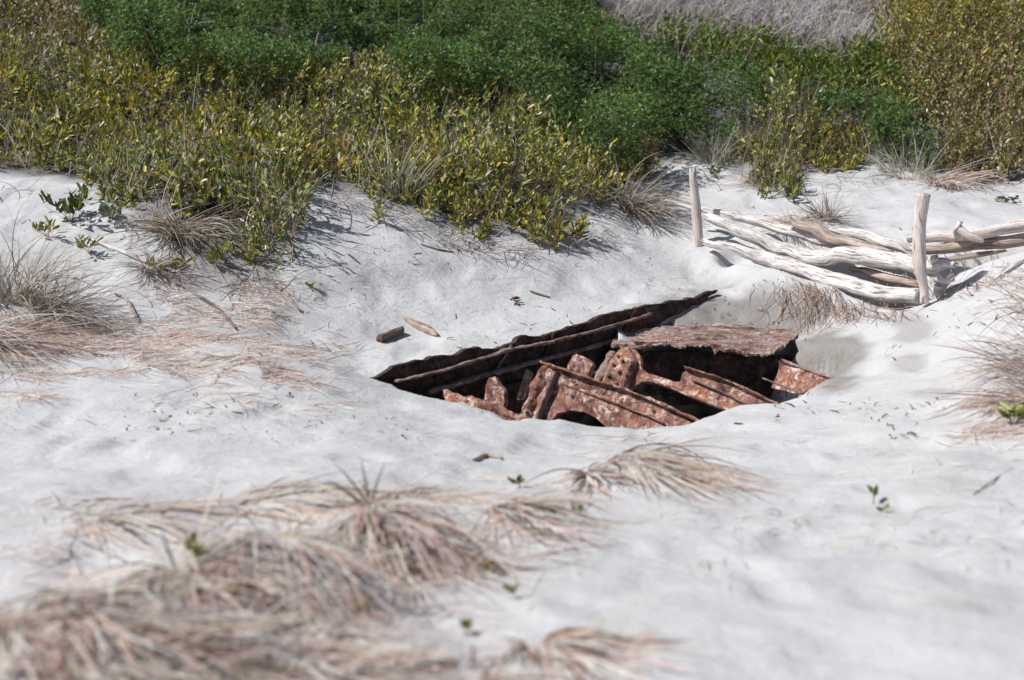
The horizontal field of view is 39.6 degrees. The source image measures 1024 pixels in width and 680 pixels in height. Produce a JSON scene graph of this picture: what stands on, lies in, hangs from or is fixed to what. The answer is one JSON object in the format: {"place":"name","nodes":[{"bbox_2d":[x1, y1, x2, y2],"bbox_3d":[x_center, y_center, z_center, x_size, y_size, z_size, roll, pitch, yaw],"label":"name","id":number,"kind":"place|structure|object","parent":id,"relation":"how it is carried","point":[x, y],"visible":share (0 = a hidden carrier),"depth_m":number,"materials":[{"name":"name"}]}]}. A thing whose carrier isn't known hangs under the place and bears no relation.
{"place":"outdoors","nodes":[
{"label":"outdoors","id":0,"kind":"place"},
{"bbox_2d":[0,0,1023,679],"bbox_3d":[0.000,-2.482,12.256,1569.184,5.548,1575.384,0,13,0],"label":"sand ground","id":1,"kind":"structure","parent":0,"point":[856,606],"depth_m":7.39,"materials":[{"name":"white sand"}]},
{"bbox_2d":[32,215,59,236],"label":"leafy plant","id":2,"kind":"object","parent":1,"relation":"on","point":[40,226],"visible":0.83,"depth_m":10.79,"materials":[{"name":"green plant"}]},
{"bbox_2d":[0,295,125,374],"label":"tall tussock","id":3,"kind":"object","parent":1,"relation":"on","point":[25,337],"visible":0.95,"depth_m":8.89,"materials":[{"name":"beige plant"}]},
{"bbox_2d":[38,182,91,222],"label":"leafy plant","id":4,"kind":"object","parent":1,"relation":"on","point":[71,201],"visible":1,"depth_m":11.03,"materials":[{"name":"green plant"}]},
{"bbox_2d":[0,201,134,337],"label":"tall tussock","id":5,"kind":"object","parent":1,"relation":"on","point":[35,283],"visible":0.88,"depth_m":9.76,"materials":[{"name":"beige plant"}]},
{"bbox_2d":[0,229,154,340],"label":"tall tussock","id":6,"kind":"object","parent":1,"relation":"on","point":[73,309],"visible":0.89,"depth_m":9.56,"materials":[{"name":"beige plant"}]},
{"bbox_2d":[75,234,103,253],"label":"leafy plant","id":7,"kind":"object","parent":1,"relation":"on","point":[80,245],"visible":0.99,"depth_m":10.59,"materials":[{"name":"green plant"}]},
{"bbox_2d":[98,195,123,221],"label":"leafy plant","id":8,"kind":"object","parent":1,"relation":"on","point":[105,209],"visible":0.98,"depth_m":11.01,"materials":[{"name":"green plant"}]},
{"bbox_2d":[85,235,146,262],"bbox_3d":[-2.979,-0.684,10.697,0.668,0.156,0.029,9,16,34],"label":"bare stick","id":9,"kind":"object","parent":1,"relation":"on","point":[118,250],"visible":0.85,"depth_m":10.68,"materials":[{"name":"beige wood"}]},
{"bbox_2d":[114,293,139,322],"bbox_3d":[-2.655,-0.228,9.885,0.061,0.121,0.555,-8,15,-30],"label":"bare stick","id":10,"kind":"object","parent":1,"relation":"on","point":[129,303],"visible":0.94,"depth_m":9.91,"materials":[{"name":"beige wood"}]},
{"bbox_2d":[0,597,268,679],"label":"dry tussock","id":11,"kind":"object","parent":1,"relation":"on","point":[56,616],"visible":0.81,"depth_m":3.31,"materials":[{"name":"beige plant"}]},
{"bbox_2d":[99,242,199,287],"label":"tall tussock","id":12,"kind":"object","parent":1,"relation":"on","point":[143,269],"visible":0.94,"depth_m":10.44,"materials":[{"name":"beige plant"}]},
{"bbox_2d":[0,541,301,679],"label":"dry tussock","id":13,"kind":"object","parent":1,"relation":"on","point":[117,593],"visible":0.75,"depth_m":3.36,"materials":[{"name":"beige plant"}]},
{"bbox_2d":[146,251,196,273],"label":"leafy plant","id":14,"kind":"object","parent":1,"relation":"on","point":[179,259],"visible":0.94,"depth_m":10.45,"materials":[{"name":"green plant"}]},
{"bbox_2d":[0,567,348,679],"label":"dry tussock","id":15,"kind":"object","parent":1,"relation":"on","point":[235,652],"visible":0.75,"depth_m":3.34,"materials":[{"name":"beige plant"}]},
{"bbox_2d":[86,195,275,268],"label":"tall tussock","id":16,"kind":"object","parent":1,"relation":"on","point":[200,224],"visible":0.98,"depth_m":10.91,"materials":[{"name":"beige plant"}]},
{"bbox_2d":[0,567,365,679],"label":"dry tussock","id":17,"kind":"object","parent":1,"relation":"on","point":[232,662],"visible":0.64,"depth_m":3.36,"materials":[{"name":"beige plant"}]},
{"bbox_2d":[61,483,324,567],"bbox_3d":[-1.145,0.629,5.132,0.956,0.213,1.088,-8,15,-32],"label":"dry tussock","id":18,"kind":"object","parent":1,"relation":"on","point":[162,509],"visible":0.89,"depth_m":4.93,"materials":[{"name":"beige plant"}]},
{"bbox_2d":[176,4,214,44],"bbox_3d":[-3.739,-3.505,16.659,0.546,0.864,0.064,0,13,0],"label":"dead sapling","id":19,"kind":"object","parent":1,"relation":"on","point":[191,21],"visible":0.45,"depth_m":16.59,"materials":[{"name":"wood"}]},
{"bbox_2d":[184,532,206,563],"bbox_3d":[-0.884,0.584,3.969,0.063,0.096,0.044,5,14,22],"label":"green sprout","id":20,"kind":"object","parent":1,"relation":"on","point":[200,548],"visible":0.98,"depth_m":3.96,"materials":[{"name":"green plant"}]},
{"bbox_2d":[174,282,236,328],"bbox_3d":[-2.117,-0.256,10.006,0.125,0.190,0.955,-10,16,-37],"label":"bare stick","id":21,"kind":"object","parent":1,"relation":"on","point":[224,315],"visible":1,"depth_m":10.10,"materials":[{"name":"beige wood"}]},
{"bbox_2d":[35,466,384,650],"bbox_3d":[-0.826,0.641,3.882,0.919,0.227,1.013,11,17,40],"label":"dry tussock","id":22,"kind":"object","parent":1,"relation":"on","point":[229,599],"visible":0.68,"depth_m":3.88,"materials":[{"name":"beige plant"}]},
{"bbox_2d":[85,120,351,279],"bbox_3d":[-2.603,-1.360,12.354,2.477,1.053,3.909,0,13,0],"label":"coastal shrub","id":23,"kind":"object","parent":1,"relation":"on","point":[301,156],"visible":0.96,"depth_m":11.52,"materials":[{"name":"green plant"}]},
{"bbox_2d":[223,582,244,595],"bbox_3d":[-0.752,0.681,3.841,0.056,0.060,0.037,-10,16,-36],"label":"green sprout","id":24,"kind":"object","parent":1,"relation":"on","point":[234,584],"visible":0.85,"depth_m":3.83,"materials":[{"name":"green plant"}]},
{"bbox_2d":[52,551,454,679],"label":"dry tussock","id":25,"kind":"object","parent":1,"relation":"on","point":[311,667],"visible":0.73,"depth_m":3.62,"materials":[{"name":"beige plant"}]},
{"bbox_2d":[91,509,451,652],"bbox_3d":[-0.669,0.678,3.999,0.918,0.323,0.835,7,15,28],"label":"dry tussock","id":26,"kind":"object","parent":1,"relation":"on","point":[319,574],"visible":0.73,"depth_m":3.99,"materials":[{"name":"beige plant"}]},
{"bbox_2d":[260,269,299,310],"bbox_3d":[-1.694,-0.371,10.463,0.039,0.227,0.600,-10,16,-36],"label":"bare stick","id":27,"kind":"object","parent":1,"relation":"on","point":[282,291],"visible":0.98,"depth_m":10.47,"materials":[{"name":"beige wood"}]},
{"bbox_2d":[305,281,315,287],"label":"leafy plant","id":28,"kind":"object","parent":1,"relation":"on","point":[308,284],"visible":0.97,"depth_m":10.57,"materials":[{"name":"green plant"}]},
{"bbox_2d":[309,32,323,76],"bbox_3d":[-2.235,-3.224,16.294,0.179,0.599,0.025,0,13,0],"label":"dead sapling","id":29,"kind":"object","parent":1,"relation":"on","point":[316,51],"visible":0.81,"depth_m":16.27,"materials":[{"name":"grey wood"}]},
{"bbox_2d":[0,21,651,258],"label":"standing dead stems","id":30,"kind":"object","parent":1,"relation":"on","point":[161,212],"visible":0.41,"depth_m":12.14,"materials":[{"name":"plant"}]},
{"bbox_2d":[189,468,471,529],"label":"dry tussock","id":31,"kind":"object","parent":1,"relation":"on","point":[307,484],"visible":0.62,"depth_m":5.35,"materials":[{"name":"beige plant"}]},
{"bbox_2d":[194,624,518,679],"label":"dry tussock","id":32,"kind":"object","parent":1,"relation":"on","point":[384,659],"visible":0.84,"depth_m":3.49,"materials":[{"name":"beige plant"}]},
{"bbox_2d":[353,597,371,613],"bbox_3d":[-0.414,0.745,3.940,0.052,0.066,0.054,0,13,0],"label":"green sprout","id":33,"kind":"object","parent":1,"relation":"on","point":[366,606],"visible":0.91,"depth_m":3.94,"materials":[{"name":"green plant"}]},
{"bbox_2d":[376,326,403,341],"bbox_3d":[-0.884,-0.035,10.221,0.093,0.085,0.366,6,14,23],"label":"driftwood chunk","id":34,"kind":"object","parent":1,"relation":"on","point":[387,335],"visible":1,"depth_m":10.21,"materials":[{"name":"brown wood"}]},
{"bbox_2d":[326,118,459,202],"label":"pale tussock","id":35,"kind":"object","parent":1,"relation":"on","point":[392,183],"visible":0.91,"depth_m":12.27,"materials":[{"name":"beige plant"}]},
{"bbox_2d":[224,457,576,615],"bbox_3d":[-0.420,0.596,4.564,1.091,0.315,1.036,-5,14,-22],"label":"dry tussock","id":36,"kind":"object","parent":1,"relation":"on","point":[415,535],"visible":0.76,"depth_m":4.59,"materials":[{"name":"beige plant"}]},
{"bbox_2d":[403,315,438,336],"bbox_3d":[-0.648,-0.099,10.452,0.393,0.117,0.084,12,18,43],"label":"driftwood chip","id":37,"kind":"object","parent":1,"relation":"on","point":[423,327],"visible":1,"depth_m":10.44,"materials":[{"name":"beige wood"}]},
{"bbox_2d":[342,468,517,514],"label":"dry tussock","id":38,"kind":"object","parent":1,"relation":"on","point":[474,493],"visible":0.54,"depth_m":5.60,"materials":[{"name":"beige plant"}]},
{"bbox_2d":[289,619,578,679],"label":"dry tussock","id":39,"kind":"object","parent":1,"relation":"on","point":[454,667],"visible":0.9,"depth_m":3.49,"materials":[{"name":"beige plant"}]},
{"bbox_2d":[421,244,453,252],"bbox_3d":[-0.605,-0.743,11.514,0.267,0.080,0.019,-1,13,-4],"label":"bare stick","id":40,"kind":"object","parent":1,"relation":"on","point":[437,248],"visible":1,"depth_m":11.51,"materials":[{"name":"grey wood"}]},
{"bbox_2d":[74,0,841,177],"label":"green thicket","id":41,"kind":"object","parent":1,"relation":"on","point":[534,23],"visible":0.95,"depth_m":16.45,"materials":[{"name":"green plant"}]},
{"bbox_2d":[411,106,506,175],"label":"shrub","id":42,"kind":"object","parent":1,"relation":"on","point":[451,134],"visible":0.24,"depth_m":13.72,"materials":[{"name":"green plant"}]},
{"bbox_2d":[459,617,472,635],"bbox_3d":[-0.127,0.794,3.937,0.039,0.066,0.041,0,13,0],"label":"green sprout","id":43,"kind":"object","parent":1,"relation":"on","point":[465,623],"visible":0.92,"depth_m":3.93,"materials":[{"name":"green plant"}]},
{"bbox_2d":[386,118,552,240],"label":"coastal shrub","id":44,"kind":"object","parent":1,"relation":"on","point":[451,196],"visible":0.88,"depth_m":12.56,"materials":[{"name":"green plant"}]},
{"bbox_2d":[0,0,946,222],"bbox_3d":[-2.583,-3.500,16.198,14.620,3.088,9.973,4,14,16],"label":"coastal scrub","id":45,"kind":"object","parent":1,"relation":"on","point":[17,21],"visible":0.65,"depth_m":14.85,"materials":[{"name":"green plant"}]},
{"bbox_2d":[472,453,503,460],"bbox_3d":[-0.106,0.564,6.779,0.125,0.077,0.272,2,13,10],"label":"bark chip","id":46,"kind":"object","parent":1,"relation":"on","point":[483,456],"visible":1,"depth_m":6.83,"materials":[{"name":"beige wood"}]},
{"bbox_2d":[483,559,497,572],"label":"green sprout","id":47,"kind":"object","parent":1,"relation":"on","point":[491,563],"visible":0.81,"depth_m":4.54,"materials":[{"name":"green plant"}]},
{"bbox_2d":[343,473,647,552],"bbox_3d":[0.043,0.644,4.984,1.092,0.235,0.764,-8,15,-31],"label":"dry tussock","id":48,"kind":"object","parent":1,"relation":"on","point":[517,504],"visible":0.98,"depth_m":5.11,"materials":[{"name":"beige plant"}]},
{"bbox_2d":[190,0,823,132],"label":"thicket twigs","id":49,"kind":"object","parent":1,"relation":"on","point":[550,46],"visible":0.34,"depth_m":17.44,"materials":[{"name":"green plant"}]},
{"bbox_2d":[503,582,519,598],"bbox_3d":[-0.001,0.761,4.291,0.053,0.062,0.028,-4,13,-15],"label":"green sprout","id":50,"kind":"object","parent":1,"relation":"on","point":[510,588],"visible":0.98,"depth_m":4.28,"materials":[{"name":"green plant"}]},
{"bbox_2d":[0,173,1023,679],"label":"dry straw","id":51,"kind":"object","parent":1,"relation":"on","point":[188,335],"visible":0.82,"depth_m":5.93,"materials":[{"name":"beige plant"}]},
{"bbox_2d":[0,212,1023,679],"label":"fine straw","id":52,"kind":"object","parent":1,"relation":"on","point":[498,490],"visible":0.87,"depth_m":5.28,"materials":[{"name":"beige plant"}]},
{"bbox_2d":[2,202,1022,441],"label":"plant litter","id":53,"kind":"object","parent":1,"relation":"on","point":[497,346],"visible":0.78,"depth_m":8.39,"materials":[{"name":"plant"}]},
{"bbox_2d":[1,132,1023,301],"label":"dead stems","id":54,"kind":"object","parent":1,"relation":"on","point":[530,249],"depth_m":11.75,"materials":[{"name":"plant"}]},
{"bbox_2d":[510,296,520,303],"bbox_3d":[0.029,-0.303,11.040,0.089,0.067,0.121,3,13,15],"label":"dead leaf curl","id":55,"kind":"object","parent":1,"relation":"on","point":[514,298],"visible":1,"depth_m":11.06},
{"bbox_2d":[507,475,525,486],"bbox_3d":[0.018,0.589,5.883,0.077,0.065,0.041,-3,13,-13],"label":"green sprout","id":56,"kind":"object","parent":1,"relation":"on","point":[518,479],"visible":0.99,"depth_m":5.88,"materials":[{"name":"green plant"}]},
{"bbox_2d":[530,290,549,297],"bbox_3d":[0.222,-0.366,11.287,0.171,0.053,0.018,4,13,15],"label":"bare stick","id":57,"kind":"object","parent":1,"relation":"on","point":[537,293],"visible":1,"depth_m":11.28,"materials":[{"name":"beige wood"}]},
{"bbox_2d":[493,107,633,254],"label":"coastal shrub","id":58,"kind":"object","parent":1,"relation":"on","point":[556,229],"visible":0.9,"depth_m":12.96,"materials":[{"name":"green plant"}]},
{"bbox_2d":[416,594,716,679],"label":"dry tussock","id":59,"kind":"object","parent":1,"relation":"on","point":[583,638],"visible":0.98,"depth_m":3.63,"materials":[{"name":"beige plant"}]},
{"bbox_2d":[571,503,592,512],"bbox_3d":[0.263,0.639,5.321,0.092,0.068,0.062,0,13,0],"label":"green sprout","id":60,"kind":"object","parent":1,"relation":"on","point":[579,506],"visible":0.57,"depth_m":5.31,"materials":[{"name":"green plant"}]},
{"bbox_2d":[513,454,659,500],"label":"dry tussock","id":61,"kind":"object","parent":1,"relation":"on","point":[580,479],"visible":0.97,"depth_m":5.88,"materials":[{"name":"beige plant"}]},
{"bbox_2d":[550,148,638,205],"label":"pale tussock","id":62,"kind":"object","parent":1,"relation":"on","point":[603,197],"visible":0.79,"depth_m":13.24,"materials":[{"name":"plant"}]},
{"bbox_2d":[370,290,835,429],"bbox_3d":[1.070,0.393,9.884,3.634,0.761,2.015,-12,18,-43],"label":"shipwreck","id":63,"kind":"object","parent":1,"relation":"on","point":[577,372],"visible":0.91,"depth_m":9.94,"materials":[{"name":"brown metal"}]},
{"bbox_2d":[590,140,704,236],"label":"grey tussock","id":64,"kind":"object","parent":1,"relation":"on","point":[641,206],"visible":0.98,"depth_m":13.20,"materials":[{"name":"beige plant"}]},
{"bbox_2d":[689,166,702,246],"bbox_3d":[1.646,-1.101,12.697,0.158,0.910,0.101,13,18,43],"label":"driftwood post","id":65,"kind":"object","parent":1,"relation":"on","point":[697,228],"visible":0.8,"depth_m":12.65,"materials":[{"name":"beige wood"}]},
{"bbox_2d":[604,434,796,507],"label":"dry tussock","id":66,"kind":"object","parent":1,"relation":"on","point":[674,458],"visible":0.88,"depth_m":6.00,"materials":[{"name":"beige plant"}]},
{"bbox_2d":[667,114,750,166],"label":"pale tussock","id":67,"kind":"object","parent":1,"relation":"on","point":[701,157],"visible":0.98,"depth_m":14.97,"materials":[{"name":"beige plant"}]},
{"bbox_2d":[707,165,723,176],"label":"leafy plant","id":68,"kind":"object","parent":1,"relation":"on","point":[718,170],"visible":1,"depth_m":14.46,"materials":[{"name":"green plant"}]},
{"bbox_2d":[745,175,775,186],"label":"leafy plant","id":69,"kind":"object","parent":1,"relation":"on","point":[763,178],"visible":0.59,"depth_m":14.01,"materials":[{"name":"green plant"}]},
{"bbox_2d":[701,206,834,248],"bbox_3d":[2.297,-0.936,12.271,0.132,0.264,1.798,-11,17,-39],"label":"driftwood log","id":70,"kind":"object","parent":1,"relation":"on","point":[782,229],"visible":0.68,"depth_m":12.30,"materials":[{"name":"beige wood"}]},
{"bbox_2d":[665,199,702,211],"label":"driftwood branch","id":71,"kind":"object","parent":70,"relation":"on","point":[682,205],"visible":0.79,"depth_m":12.94,"materials":[{"name":"beige wood"}]},
{"bbox_2d":[786,216,893,251],"bbox_3d":[2.697,-0.847,11.706,0.130,0.227,1.130,-10,16,-37],"label":"driftwood log","id":72,"kind":"object","parent":70,"relation":"on","point":[823,234],"visible":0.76,"depth_m":11.74,"materials":[{"name":"beige wood"}]},
{"bbox_2d":[719,151,828,190],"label":"grey tussock","id":73,"kind":"object","parent":1,"relation":"on","point":[754,177],"visible":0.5,"depth_m":14.18,"materials":[{"name":"grey plant"}]},
{"bbox_2d":[653,7,941,122],"bbox_3d":[3.747,-3.554,17.989,2.428,1.373,4.652,-11,17,-39],"label":"green groundcover","id":74,"kind":"object","parent":1,"relation":"on","point":[814,57],"visible":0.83,"depth_m":17.68,"materials":[{"name":"green plant"}]},
{"bbox_2d":[719,50,882,201],"bbox_3d":[2.849,-2.317,14.941,1.713,1.405,2.988,9,16,34],"label":"coastal shrub","id":75,"kind":"object","parent":1,"relation":"on","point":[836,150],"visible":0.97,"depth_m":14.96,"materials":[{"name":"green plant"}]},
{"bbox_2d":[742,200,863,243],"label":"grey tussock","id":76,"kind":"object","parent":1,"relation":"on","point":[805,219],"visible":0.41,"depth_m":12.65,"materials":[{"name":"beige plant"}]},
{"bbox_2d":[700,238,919,303],"bbox_3d":[2.441,-0.574,11.754,0.196,0.278,2.314,-10,16,-37],"label":"driftwood log","id":77,"kind":"object","parent":1,"relation":"on","point":[858,286],"visible":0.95,"depth_m":11.59,"materials":[{"name":"beige wood"}]},
{"bbox_2d":[848,267,918,287],"bbox_3d":[2.952,-0.502,11.269,0.090,0.094,0.739,-8,15,-33],"label":"driftwood log","id":78,"kind":"object","parent":77,"relation":"on","point":[889,278],"visible":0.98,"depth_m":11.22,"materials":[{"name":"beige wood"}]},
{"bbox_2d":[777,183,868,226],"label":"grey tussock","id":79,"kind":"object","parent":1,"relation":"on","point":[829,212],"visible":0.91,"depth_m":12.66,"materials":[{"name":"beige plant"}]},
{"bbox_2d":[704,212,957,297],"bbox_3d":[2.558,-0.728,11.671,0.253,0.366,2.613,-9,16,-35],"label":"driftwood log","id":80,"kind":"object","parent":1,"relation":"on","point":[879,258],"visible":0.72,"depth_m":11.43,"materials":[{"name":"beige wood"}]},
{"bbox_2d":[829,226,911,254],"bbox_3d":[2.950,-0.808,11.606,0.113,0.168,0.913,-9,16,-35],"label":"driftwood log","id":81,"kind":"object","parent":1,"relation":"on","point":[898,245],"visible":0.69,"depth_m":11.54,"materials":[{"name":"beige wood"}]},
{"bbox_2d":[866,484,878,503],"bbox_3d":[1.466,0.625,5.768,0.070,0.094,0.039,-9,16,-36],"label":"green sprout","id":82,"kind":"object","parent":1,"relation":"on","point":[874,491],"visible":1,"depth_m":5.76,"materials":[{"name":"green plant"}]},
{"bbox_2d":[876,503,890,510],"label":"green sprout","id":83,"kind":"object","parent":1,"relation":"on","point":[886,506],"visible":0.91,"depth_m":5.63,"materials":[{"name":"green plant"}]},
{"bbox_2d":[829,83,941,162],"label":"green bush","id":84,"kind":"object","parent":1,"relation":"on","point":[878,111],"visible":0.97,"depth_m":15.04,"materials":[{"name":"green plant"}]},
{"bbox_2d":[749,250,1023,337],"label":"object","id":85,"kind":"object","parent":1,"relation":"on","point":[815,302],"visible":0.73,"depth_m":11.18,"materials":[{"name":"beige plant"}]},
{"bbox_2d":[854,122,955,180],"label":"pale tussock","id":86,"kind":"object","parent":1,"relation":"on","point":[893,163],"visible":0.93,"depth_m":14.44,"materials":[{"name":"beige plant"}]},
{"bbox_2d":[912,193,930,303],"bbox_3d":[3.052,-0.685,10.616,0.137,0.828,0.178,0,13,0],"label":"driftwood post","id":87,"kind":"object","parent":1,"relation":"on","point":[921,208],"visible":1,"depth_m":10.56,"materials":[{"name":"beige wood"}]},
{"bbox_2d":[865,0,1023,183],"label":"golden shrub","id":88,"kind":"object","parent":1,"relation":"on","point":[961,62],"visible":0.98,"depth_m":16.02,"materials":[{"name":"yellow plant"}]},
{"bbox_2d":[874,151,1017,194],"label":"grey tussock","id":89,"kind":"object","parent":1,"relation":"on","point":[952,182],"visible":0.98,"depth_m":13.98,"materials":[{"name":"grey plant"}]},
{"bbox_2d":[908,270,1023,400],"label":"straw tussock","id":90,"kind":"object","parent":1,"relation":"on","point":[1014,353],"visible":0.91,"depth_m":7.89,"materials":[{"name":"beige plant"}]},
{"bbox_2d":[916,356,1023,433],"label":"straw tussock","id":91,"kind":"object","parent":1,"relation":"on","point":[995,397],"visible":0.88,"depth_m":7.32,"materials":[{"name":"beige plant"}]},
{"bbox_2d":[926,233,1023,254],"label":"driftwood log","id":92,"kind":"object","parent":1,"relation":"on","point":[1006,242],"visible":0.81,"depth_m":11.09,"materials":[{"name":"beige wood"}]},
{"bbox_2d":[906,219,1023,242],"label":"driftwood log","id":93,"kind":"object","parent":92,"relation":"on","point":[959,233],"visible":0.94,"depth_m":11.02,"materials":[{"name":"beige wood"}]},
{"bbox_2d":[944,249,1007,260],"bbox_3d":[3.570,-0.650,11.040,0.534,0.128,0.051,2,13,9],"label":"driftwood log","id":94,"kind":"object","parent":1,"relation":"on","point":[970,256],"visible":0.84,"depth_m":11.02,"materials":[{"name":"beige wood"}]},
{"bbox_2d":[956,266,1023,338],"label":"straw tussock","id":95,"kind":"object","parent":1,"relation":"on","point":[1015,307],"visible":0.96,"depth_m":8.94,"materials":[{"name":"beige plant"}]},
{"bbox_2d":[972,468,1011,494],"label":"bare twig","id":96,"kind":"object","parent":1,"relation":"on","point":[995,478],"visible":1,"depth_m":5.84,"materials":[{"name":"grey wood"}]},
{"bbox_2d":[971,294,1023,311],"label":"bare twig","id":97,"kind":"object","parent":1,"relation":"on","point":[1004,305],"visible":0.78,"depth_m":9.12,"materials":[{"name":"beige wood"}]},
{"bbox_2d":[990,401,1023,424],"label":"leafy plant","id":98,"kind":"object","parent":1,"relation":"on","point":[1014,410],"visible":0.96,"depth_m":6.89,"materials":[{"name":"green plant"}]},
{"bbox_2d":[995,195,1019,201],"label":"leafy plant","id":99,"kind":"object","parent":1,"relation":"on","point":[1005,198],"visible":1,"depth_m":13.27,"materials":[{"name":"green plant"}]},
{"bbox_2d":[993,258,1023,279],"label":"bare twig","id":100,"kind":"object","parent":1,"relation":"on","point":[1016,264],"visible":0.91,"depth_m":10.52,"materials":[{"name":"grey wood"}]},
{"bbox_2d":[592,0,925,65],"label":"dead grass","id":101,"kind":"structure","parent":0,"point":[777,16],"depth_m":19.25,"materials":[{"name":"beige plant"}]}
]}

